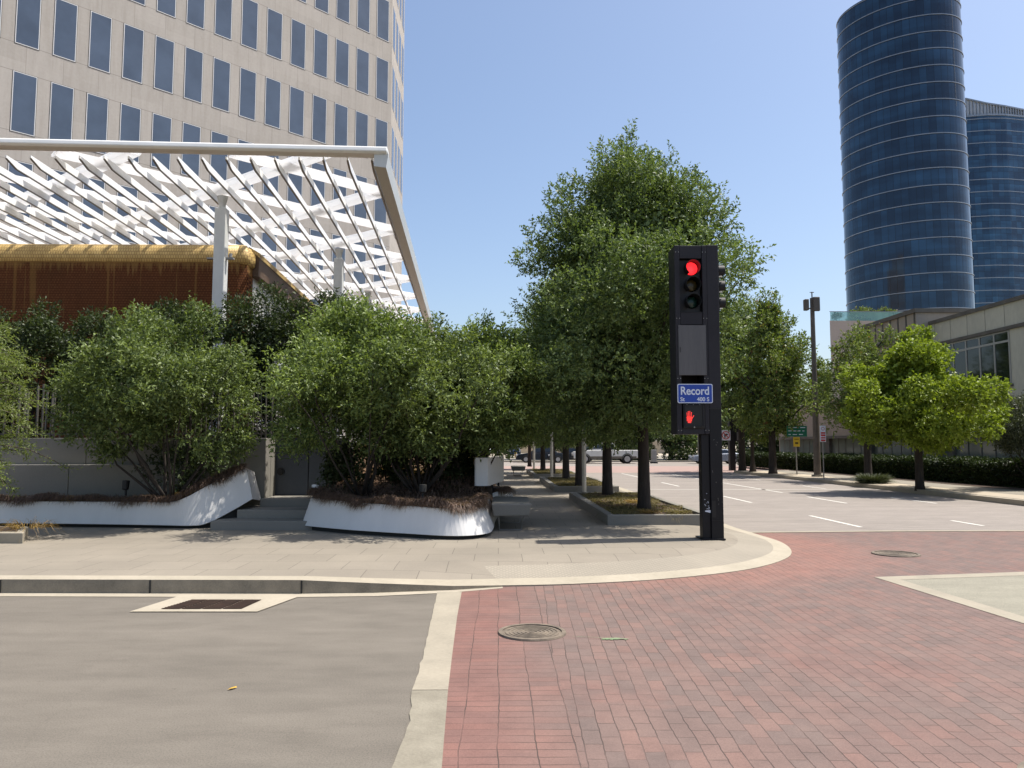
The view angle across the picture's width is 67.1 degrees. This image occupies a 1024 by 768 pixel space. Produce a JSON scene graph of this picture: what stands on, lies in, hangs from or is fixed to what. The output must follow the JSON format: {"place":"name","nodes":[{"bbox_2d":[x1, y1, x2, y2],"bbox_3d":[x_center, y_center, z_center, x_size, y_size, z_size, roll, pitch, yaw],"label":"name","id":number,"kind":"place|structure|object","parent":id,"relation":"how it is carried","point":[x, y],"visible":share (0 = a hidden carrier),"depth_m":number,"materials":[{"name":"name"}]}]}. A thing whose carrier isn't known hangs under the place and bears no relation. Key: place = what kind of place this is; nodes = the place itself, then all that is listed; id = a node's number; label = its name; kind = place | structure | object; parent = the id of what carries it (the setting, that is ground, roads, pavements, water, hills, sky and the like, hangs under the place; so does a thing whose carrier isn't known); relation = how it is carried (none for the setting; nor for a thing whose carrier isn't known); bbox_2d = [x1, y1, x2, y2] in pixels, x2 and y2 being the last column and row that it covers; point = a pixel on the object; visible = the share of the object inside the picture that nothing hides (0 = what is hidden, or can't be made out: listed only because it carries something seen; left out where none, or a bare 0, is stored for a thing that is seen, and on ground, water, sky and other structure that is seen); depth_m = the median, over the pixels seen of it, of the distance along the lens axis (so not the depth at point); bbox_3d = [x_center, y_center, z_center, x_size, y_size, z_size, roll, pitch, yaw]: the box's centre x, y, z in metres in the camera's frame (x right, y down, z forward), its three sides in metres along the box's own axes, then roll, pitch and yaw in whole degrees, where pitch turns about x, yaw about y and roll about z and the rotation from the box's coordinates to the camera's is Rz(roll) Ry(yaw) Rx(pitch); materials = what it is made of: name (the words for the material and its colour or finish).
{"place":"outdoors","nodes":[
{"label":"outdoors","id":0,"kind":"place"},
{"bbox_2d":[0,593,436,767],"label":"asphalt road","id":1,"kind":"structure","parent":0,"point":[119,682],"depth_m":5.24,"materials":[{"name":"asphalt"}]},
{"bbox_2d":[133,597,295,610],"bbox_3d":[-2.974,2.217,7.817,1.430,0.009,0.760,0,-5,-1],"label":"storm drain","id":2,"kind":"object","parent":1,"relation":"on","point":[216,603],"visible":1,"depth_m":7.77,"materials":[{"name":"concrete"}]},
{"bbox_2d":[0,587,502,596],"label":"gutter","id":3,"kind":"object","parent":1,"relation":"on","point":[207,594],"visible":1,"depth_m":8.32,"materials":[{"name":"concrete"}]},
{"bbox_2d":[392,690,447,767],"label":"worn concrete band","id":4,"kind":"object","parent":1,"relation":"on","point":[422,745],"visible":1,"depth_m":4.31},
{"bbox_2d":[412,592,461,689],"bbox_3d":[-0.620,2.140,6.761,0.270,0.001,3.406,0,-5,-2],"label":"concrete band","id":5,"kind":"object","parent":1,"relation":"on","point":[434,669],"visible":1,"depth_m":6.19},
{"bbox_2d":[232,279,319,437],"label":"background bush","id":6,"kind":"object","parent":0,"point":[274,332],"visible":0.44,"depth_m":17.39,"materials":[{"name":"green plant"}]},
{"bbox_2d":[0,470,745,579],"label":"sidewalk","id":7,"kind":"structure","parent":0,"point":[560,528],"depth_m":10.95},
{"bbox_2d":[0,318,82,499],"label":"feathery tree","id":8,"kind":"object","parent":7,"relation":"on","point":[9,363],"visible":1,"depth_m":12.42,"materials":[{"name":"green plant"}]},
{"bbox_2d":[0,468,260,527],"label":"long planter","id":9,"kind":"object","parent":7,"relation":"on","point":[202,508],"visible":0.91,"depth_m":13.81,"materials":[{"name":"concrete"}]},
{"bbox_2d":[0,463,252,508],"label":"dry grass","id":10,"kind":"structure","parent":9,"relation":"in","point":[214,481],"depth_m":13.88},
{"bbox_2d":[40,290,267,498],"bbox_3d":[-6.521,0.182,13.905,4.093,3.947,3.396,0,-5,-1],"label":"garden shrub","id":11,"kind":"object","parent":9,"relation":"in","point":[163,392],"visible":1,"depth_m":13.59,"materials":[{"name":"green plant"}]},
{"bbox_2d":[130,430,230,495],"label":"undergrowth","id":12,"kind":"object","parent":9,"relation":"in","point":[181,454],"visible":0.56,"depth_m":14.42,"materials":[{"name":"green plant"}]},
{"bbox_2d":[0,438,276,519],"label":"retaining wall","id":13,"kind":"structure","parent":7,"relation":"on","point":[38,475],"depth_m":14.90,"materials":[{"name":"concrete"}]},
{"bbox_2d":[0,380,340,439],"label":"picket fence","id":14,"kind":"object","parent":13,"relation":"on","point":[54,403],"visible":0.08,"depth_m":15.78,"materials":[{"name":"metal"}]},
{"bbox_2d":[0,244,328,437],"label":"pavilion","id":15,"kind":"structure","parent":7,"relation":"on","point":[74,278],"depth_m":26.11,"materials":[{"name":"wood"}]},
{"bbox_2d":[0,138,436,438],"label":"steel canopy","id":16,"kind":"object","parent":7,"relation":"on","point":[114,160],"visible":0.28,"depth_m":24.40,"materials":[{"name":"white metal"}]},
{"bbox_2d":[210,495,311,529],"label":"concrete steps","id":17,"kind":"structure","parent":7,"relation":"on","point":[282,512],"depth_m":13.90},
{"bbox_2d":[327,438,352,489],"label":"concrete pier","id":18,"kind":"structure","parent":7,"relation":"on","point":[333,451],"depth_m":15.73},
{"bbox_2d":[275,438,326,494],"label":"metal gate","id":19,"kind":"structure","parent":18,"relation":"attached to","point":[292,477],"depth_m":15.71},
{"bbox_2d":[303,491,512,538],"bbox_3d":[-1.884,2.335,14.577,3.448,0.610,5.067,0,-5,5],"label":"corner planter","id":20,"kind":"object","parent":7,"relation":"on","point":[419,522],"visible":0.66,"depth_m":12.44,"materials":[{"name":"concrete"}]},
{"bbox_2d":[253,287,440,496],"bbox_3d":[-2.832,0.092,13.890,3.312,3.924,4.007,0,-5,-1],"label":"garden shrub","id":21,"kind":"object","parent":20,"relation":"in","point":[345,328],"visible":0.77,"depth_m":13.60,"materials":[{"name":"green plant"}]},
{"bbox_2d":[301,485,494,516],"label":"dry grass","id":22,"kind":"structure","parent":20,"relation":"in","point":[324,494],"depth_m":12.61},
{"bbox_2d":[323,473,488,507],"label":"ground cover","id":23,"kind":"object","parent":20,"relation":"on","point":[393,492],"visible":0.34,"depth_m":14.27,"materials":[{"name":"brown plant"}]},
{"bbox_2d":[332,306,518,493],"bbox_3d":[-1.604,0.254,13.872,3.468,3.503,4.088,0,-5,-1],"label":"garden shrub","id":24,"kind":"object","parent":20,"relation":"in","point":[431,360],"visible":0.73,"depth_m":13.36,"materials":[{"name":"green plant"}]},
{"bbox_2d":[475,456,503,491],"bbox_3d":[-0.341,1.893,15.393,0.264,0.880,2.252,-1,-5,11],"label":"folded panel","id":25,"kind":"object","parent":20,"relation":"on","point":[487,472],"visible":0.75,"depth_m":14.39,"materials":[{"name":"white metal"}]},
{"bbox_2d":[492,496,530,529],"bbox_3d":[-0.024,2.355,14.114,0.682,0.474,1.981,0,-5,-1],"label":"concrete bench","id":26,"kind":"object","parent":7,"relation":"on","point":[520,506],"visible":0.94,"depth_m":13.18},
{"bbox_2d":[539,477,618,491],"bbox_3d":[2.252,3.615,28.045,2.110,0.205,7.600,0,-5,-1],"label":"tree bed","id":27,"kind":"object","parent":7,"relation":"on","point":[552,486],"visible":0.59,"depth_m":24.30,"materials":[{"name":"concrete"}]},
{"bbox_2d":[510,263,625,485],"bbox_3d":[2.273,-0.664,25.200,5.356,8.142,5.741,-2,-5,19],"label":"street tree","id":28,"kind":"object","parent":27,"relation":"on","point":[578,464],"visible":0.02,"depth_m":24.98,"materials":[{"name":"green plant"}]},
{"bbox_2d":[484,531,772,578],"bbox_3d":[2.345,2.393,10.926,1.824,0.080,6.270,-5,-6,45],"label":"tactile strip","id":29,"kind":"object","parent":7,"relation":"on","point":[746,547],"visible":0.98,"depth_m":9.80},
{"bbox_2d":[569,492,699,525],"bbox_3d":[2.633,2.791,17.733,2.010,0.205,7.100,0,-5,-1],"label":"tree bed","id":30,"kind":"object","parent":7,"relation":"on","point":[606,517],"visible":0.45,"depth_m":14.25,"materials":[{"name":"concrete"}]},
{"bbox_2d":[500,194,726,494],"bbox_3d":[2.369,-1.176,20.455,5.858,8.308,5.465,0,-5,-1],"label":"street tree","id":31,"kind":"object","parent":30,"relation":"on","point":[607,485],"visible":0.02,"depth_m":20.26,"materials":[{"name":"green plant"}]},
{"bbox_2d":[580,491,686,520],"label":"bed grass","id":32,"kind":"structure","parent":30,"relation":"in","point":[617,497],"depth_m":17.38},
{"bbox_2d":[505,118,775,509],"bbox_3d":[2.535,-1.537,16.035,5.402,8.322,6.751,0,-5,-1],"label":"street tree","id":33,"kind":"object","parent":30,"relation":"on","point":[628,225],"visible":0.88,"depth_m":14.90,"materials":[{"name":"green plant"}]},
{"bbox_2d":[668,245,725,539],"bbox_3d":[2.977,0.113,12.254,0.820,4.630,0.540,0,-5,-1],"label":"signal pylon","id":34,"kind":"object","parent":7,"relation":"on","point":[697,303],"visible":1,"depth_m":12.12,"materials":[{"name":"metal"}]},
{"bbox_2d":[333,443,495,504],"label":"garden soil","id":35,"kind":"structure","parent":0,"point":[488,489],"depth_m":14.87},
{"bbox_2d":[0,295,94,437],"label":"background bush","id":36,"kind":"object","parent":35,"relation":"on","point":[35,334],"visible":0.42,"depth_m":16.90,"materials":[{"name":"green plant"}]},
{"bbox_2d":[28,305,159,437],"bbox_3d":[-9.284,-0.151,17.488,3.183,3.292,2.371,0,-5,-1],"label":"background bush","id":37,"kind":"object","parent":35,"relation":"on","point":[91,327],"visible":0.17,"depth_m":17.13,"materials":[{"name":"green plant"}]},
{"bbox_2d":[90,292,219,437],"bbox_3d":[-7.864,-0.247,17.182,2.872,3.588,2.379,0,-5,-1],"label":"background bush","id":38,"kind":"object","parent":35,"relation":"on","point":[178,319],"visible":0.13,"depth_m":17.05,"materials":[{"name":"green plant"}]},
{"bbox_2d":[175,288,286,437],"bbox_3d":[-6.490,-0.380,17.469,2.540,3.751,2.434,4,-6,-41],"label":"background bush","id":39,"kind":"object","parent":35,"relation":"on","point":[236,328],"visible":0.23,"depth_m":17.23,"materials":[{"name":"green plant"}]},
{"bbox_2d":[275,286,371,436],"bbox_3d":[-4.108,-0.356,17.570,2.560,3.690,2.477,0,-5,-1],"label":"background bush","id":40,"kind":"object","parent":35,"relation":"on","point":[329,298],"visible":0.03,"depth_m":17.30,"materials":[{"name":"green plant"}]},
{"bbox_2d":[315,437,415,494],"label":"undergrowth","id":41,"kind":"object","parent":35,"relation":"on","point":[328,466],"visible":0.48,"depth_m":14.38,"materials":[{"name":"green plant"}]},
{"bbox_2d":[378,435,473,494],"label":"undergrowth","id":42,"kind":"object","parent":35,"relation":"on","point":[447,472],"visible":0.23,"depth_m":14.74,"materials":[{"name":"green plant"}]},
{"bbox_2d":[415,308,554,492],"bbox_3d":[-0.643,0.336,14.931,3.037,3.529,2.997,0,-5,-1],"label":"garden shrub","id":43,"kind":"object","parent":35,"relation":"on","point":[518,413],"visible":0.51,"depth_m":14.32,"materials":[{"name":"green plant"}]},
{"bbox_2d":[489,455,724,461],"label":"pavement","id":44,"kind":"structure","parent":0,"point":[660,459],"depth_m":78.21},
{"bbox_2d":[0,0,404,442],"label":"office tower","id":45,"kind":"structure","parent":44,"relation":"on","point":[309,72],"depth_m":61.57,"materials":[{"name":"beige concrete"}]},
{"bbox_2d":[9,70,37,136],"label":"window","id":46,"kind":"structure","parent":45,"relation":"in","point":[24,86],"depth_m":51.69,"materials":[{"name":"blue glass"}]},
{"bbox_2d":[14,0,41,50],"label":"window","id":47,"kind":"structure","parent":45,"relation":"in","point":[28,12],"depth_m":52.16,"materials":[{"name":"blue glass"}]},
{"bbox_2d":[48,81,74,139],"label":"window","id":48,"kind":"structure","parent":45,"relation":"in","point":[61,109],"depth_m":53.33,"materials":[{"name":"blue glass"}]},
{"bbox_2d":[52,0,77,62],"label":"window","id":49,"kind":"structure","parent":45,"relation":"in","point":[65,26],"depth_m":53.82,"materials":[{"name":"blue glass"}]},
{"bbox_2d":[84,92,108,154],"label":"window","id":50,"kind":"structure","parent":45,"relation":"in","point":[97,107],"depth_m":54.98,"materials":[{"name":"blue glass"}]},
{"bbox_2d":[88,10,112,73],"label":"window","id":51,"kind":"structure","parent":45,"relation":"in","point":[100,30],"depth_m":55.44,"materials":[{"name":"blue glass"}]},
{"bbox_2d":[119,102,141,163],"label":"window","id":52,"kind":"structure","parent":45,"relation":"in","point":[130,116],"depth_m":56.66,"materials":[{"name":"blue glass"}]},
{"bbox_2d":[121,23,144,84],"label":"window","id":53,"kind":"structure","parent":45,"relation":"in","point":[133,37],"depth_m":57.08,"materials":[{"name":"blue glass"}]},
{"bbox_2d":[150,112,171,170],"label":"window","id":54,"kind":"structure","parent":45,"relation":"in","point":[161,131],"depth_m":58.27,"materials":[{"name":"blue glass"}]},
{"bbox_2d":[153,35,174,94],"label":"window","id":55,"kind":"structure","parent":45,"relation":"in","point":[164,54],"depth_m":58.72,"materials":[{"name":"blue glass"}]},
{"bbox_2d":[180,121,200,177],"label":"window","id":56,"kind":"structure","parent":45,"relation":"in","point":[190,132],"depth_m":59.92,"materials":[{"name":"blue glass"}]},
{"bbox_2d":[183,46,203,103],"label":"window","id":57,"kind":"structure","parent":45,"relation":"in","point":[193,61],"depth_m":60.34,"materials":[{"name":"blue glass"}]},
{"bbox_2d":[186,0,204,29],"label":"window","id":58,"kind":"structure","parent":45,"relation":"in","point":[195,9],"depth_m":60.79,"materials":[{"name":"blue glass"}]},
{"bbox_2d":[209,130,228,182],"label":"window","id":59,"kind":"structure","parent":45,"relation":"in","point":[218,162],"depth_m":61.52,"materials":[{"name":"blue glass"}]},
{"bbox_2d":[212,56,230,112],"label":"window","id":60,"kind":"structure","parent":45,"relation":"in","point":[221,78],"depth_m":61.99,"materials":[{"name":"blue glass"}]},
{"bbox_2d":[214,0,232,40],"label":"window","id":61,"kind":"structure","parent":45,"relation":"in","point":[223,8],"depth_m":62.46,"materials":[{"name":"blue glass"}]},
{"bbox_2d":[238,67,256,121],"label":"window","id":62,"kind":"structure","parent":45,"relation":"in","point":[248,78],"depth_m":63.63,"materials":[{"name":"blue glass"}]},
{"bbox_2d":[241,0,258,50],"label":"window","id":63,"kind":"structure","parent":45,"relation":"in","point":[250,8],"depth_m":64.11,"materials":[{"name":"blue glass"}]},
{"bbox_2d":[264,76,280,128],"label":"window","id":64,"kind":"structure","parent":45,"relation":"in","point":[272,108],"depth_m":65.25,"materials":[{"name":"blue glass"}]},
{"bbox_2d":[266,7,282,60],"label":"window","id":65,"kind":"structure","parent":45,"relation":"in","point":[274,32],"depth_m":65.74,"materials":[{"name":"blue glass"}]},
{"bbox_2d":[288,85,304,136],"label":"window","id":66,"kind":"structure","parent":45,"relation":"in","point":[296,95],"depth_m":66.89,"materials":[{"name":"blue glass"}]},
{"bbox_2d":[290,18,305,69],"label":"window","id":67,"kind":"structure","parent":45,"relation":"in","point":[297,42],"depth_m":67.37,"materials":[{"name":"blue glass"}]},
{"bbox_2d":[311,94,326,143],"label":"window","id":68,"kind":"structure","parent":45,"relation":"in","point":[319,104],"depth_m":68.53,"materials":[{"name":"blue glass"}]},
{"bbox_2d":[313,28,327,78],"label":"window","id":69,"kind":"structure","parent":45,"relation":"in","point":[320,45],"depth_m":69.02,"materials":[{"name":"blue glass"}]},
{"bbox_2d":[334,102,347,145],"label":"window","id":70,"kind":"structure","parent":45,"relation":"in","point":[340,111],"depth_m":70.17,"materials":[{"name":"blue glass"}]},
{"bbox_2d":[335,38,348,87],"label":"window","id":71,"kind":"structure","parent":45,"relation":"in","point":[341,47],"depth_m":70.64,"materials":[{"name":"blue glass"}]},
{"bbox_2d":[356,47,369,95],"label":"window","id":72,"kind":"structure","parent":45,"relation":"in","point":[362,57],"depth_m":72.27,"materials":[{"name":"blue glass"}]},
{"bbox_2d":[375,56,388,102],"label":"window","id":73,"kind":"structure","parent":45,"relation":"in","point":[382,65],"depth_m":73.92,"materials":[{"name":"blue glass"}]},
{"bbox_2d":[376,0,389,42],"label":"window","id":74,"kind":"structure","parent":45,"relation":"in","point":[382,30],"depth_m":74.41,"materials":[{"name":"blue glass"}]},
{"bbox_2d":[634,417,697,459],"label":"background tree","id":75,"kind":"object","parent":44,"relation":"on","point":[685,439],"visible":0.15,"depth_m":81.79,"materials":[{"name":"green plant"}]},
{"bbox_2d":[829,311,903,398],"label":"terrace building","id":76,"kind":"structure","parent":44,"relation":"on","point":[835,328],"depth_m":71.16,"materials":[{"name":"beige concrete"}]},
{"bbox_2d":[844,305,896,320],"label":"glass railing","id":77,"kind":"object","parent":76,"relation":"on","point":[860,316],"visible":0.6,"depth_m":73.28,"materials":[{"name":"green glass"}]},
{"bbox_2d":[504,462,737,465],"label":"street","id":78,"kind":"structure","parent":0,"point":[622,464],"depth_m":66.44,"materials":[{"name":"asphalt"}]},
{"bbox_2d":[571,443,637,463],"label":"pickup truck","id":79,"kind":"object","parent":78,"relation":"on","point":[625,456],"visible":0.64,"depth_m":69.31,"materials":[{"name":"white metal"}]},
{"bbox_2d":[504,466,782,472],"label":"brick crossing","id":80,"kind":"object","parent":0,"point":[653,469],"visible":0.17,"depth_m":52.40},
{"bbox_2d":[722,408,737,470],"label":"signal pylon","id":81,"kind":"object","parent":80,"relation":"on","point":[731,436],"visible":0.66,"depth_m":50.29,"materials":[{"name":"metal"}]},
{"bbox_2d":[401,0,1023,445],"label":"sky","id":82,"kind":"structure","parent":0,"point":[502,98],"materials":[{"name":"blue"}]},
{"bbox_2d":[442,531,1023,767],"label":"brick crossing","id":83,"kind":"object","parent":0,"point":[822,650],"visible":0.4,"depth_m":5.54,"materials":[{"name":"brick"}]},
{"bbox_2d":[498,623,565,640],"bbox_3d":[0.172,2.122,6.616,0.586,0.015,0.587,0,-5,-1],"label":"manhole cover","id":84,"kind":"object","parent":83,"relation":"on","point":[532,632],"visible":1,"depth_m":6.60,"materials":[{"name":"metal"}]},
{"bbox_2d":[586,473,1023,531],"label":"street asphalt","id":85,"kind":"structure","parent":0,"point":[797,510],"depth_m":20.45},
{"bbox_2d":[758,470,1023,499],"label":"sidewalk","id":86,"kind":"structure","parent":0,"point":[986,489],"depth_m":27.64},
{"bbox_2d":[720,299,800,470],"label":"street tree","id":87,"kind":"object","parent":86,"relation":"on","point":[729,392],"visible":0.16,"depth_m":45.15,"materials":[{"name":"green plant"}]},
{"bbox_2d":[720,287,837,473],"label":"street tree","id":88,"kind":"object","parent":86,"relation":"on","point":[771,398],"visible":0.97,"depth_m":40.20,"materials":[{"name":"green plant"}]},
{"bbox_2d":[803,292,822,476],"bbox_3d":[14.314,-0.001,36.672,0.700,8.850,0.540,0,-5,-1],"label":"street lamp","id":89,"kind":"object","parent":86,"relation":"on","point":[814,304],"visible":0.9,"depth_m":36.61,"materials":[{"name":"metal"}]},
{"bbox_2d":[802,320,899,475],"bbox_3d":[15.806,0.598,34.049,5.523,7.239,4.363,-1,-5,16],"label":"street tree","id":90,"kind":"object","parent":86,"relation":"on","point":[858,345],"visible":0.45,"depth_m":34.35,"materials":[{"name":"green plant"}]},
{"bbox_2d":[775,308,973,456],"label":"building","id":91,"kind":"structure","parent":86,"relation":"on","point":[839,442],"depth_m":46.10,"materials":[{"name":"concrete"}]},
{"bbox_2d":[737,451,1023,487],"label":"clipped hedge","id":92,"kind":"object","parent":86,"relation":"on","point":[991,471],"visible":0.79,"depth_m":33.49,"materials":[{"name":"green plant"}]},
{"bbox_2d":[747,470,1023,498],"bbox_3d":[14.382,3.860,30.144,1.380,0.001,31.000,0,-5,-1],"label":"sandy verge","id":93,"kind":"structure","parent":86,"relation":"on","point":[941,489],"depth_m":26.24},
{"bbox_2d":[835,323,1015,490],"bbox_3d":[14.076,0.690,25.858,5.889,5.748,5.263,3,-5,-32],"label":"street tree","id":94,"kind":"object","parent":93,"relation":"on","point":[925,406],"visible":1,"depth_m":25.05,"materials":[{"name":"green plant"}]},
{"bbox_2d":[790,470,1023,490],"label":"dark verge","id":95,"kind":"structure","parent":86,"relation":"on","point":[987,486],"depth_m":29.72,"materials":[{"name":"soil"}]},
{"bbox_2d":[980,390,1023,475],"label":"conifer tree","id":96,"kind":"object","parent":95,"relation":"on","point":[1012,438],"visible":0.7,"depth_m":25.76,"materials":[{"name":"green plant"}]},
{"bbox_2d":[928,294,1023,458],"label":"limestone building","id":97,"kind":"structure","parent":86,"relation":"on","point":[988,339],"depth_m":36.39,"materials":[{"name":"beige stone"}]},
{"bbox_2d":[966,337,981,382],"bbox_3d":[22.365,-1.018,37.371,0.080,2.410,1.079,0,-5,-1],"label":"window","id":98,"kind":"structure","parent":97,"relation":"in","point":[973,348],"depth_m":37.36,"materials":[{"name":"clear glass"}]},
{"bbox_2d":[979,333,996,383],"bbox_3d":[22.384,-1.104,36.294,0.080,2.410,1.079,0,-5,-1],"label":"window","id":99,"kind":"structure","parent":97,"relation":"in","point":[988,355],"depth_m":36.29,"materials":[{"name":"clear glass"}]},
{"bbox_2d":[994,330,1011,384],"bbox_3d":[22.402,-1.189,35.233,0.080,2.410,1.049,0,-5,-1],"label":"window","id":100,"kind":"structure","parent":97,"relation":"in","point":[1002,339],"depth_m":35.21,"materials":[{"name":"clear glass"}]},
{"bbox_2d":[903,575,1023,615],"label":"side street","id":101,"kind":"structure","parent":0,"point":[1005,593],"depth_m":8.67,"materials":[{"name":"concrete"}]},
{"bbox_2d":[876,572,1023,622],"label":"concrete edging","id":102,"kind":"object","parent":101,"relation":"on","point":[963,601],"visible":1,"depth_m":8.71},
{"label":"ground","id":103,"kind":"structure","parent":0,"visible":0},
{"bbox_2d":[0,470,791,593],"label":"kerb","id":104,"kind":"structure","parent":103,"relation":"on","point":[781,551],"depth_m":8.45,"materials":[{"name":"concrete"}]},
{"bbox_2d":[734,470,1023,505],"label":"kerb","id":105,"kind":"structure","parent":103,"relation":"on","point":[1011,501],"depth_m":26.52,"materials":[{"name":"concrete"}]},
{"bbox_2d":[836,0,974,320],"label":"round glass tower","id":106,"kind":"structure","parent":103,"relation":"on","point":[908,240],"depth_m":177.49,"materials":[{"name":"glass"}]},
{"bbox_2d":[965,98,1023,307],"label":"slab glass tower","id":107,"kind":"structure","parent":103,"relation":"on","point":[995,141],"depth_m":256.19,"materials":[{"name":"glass"}]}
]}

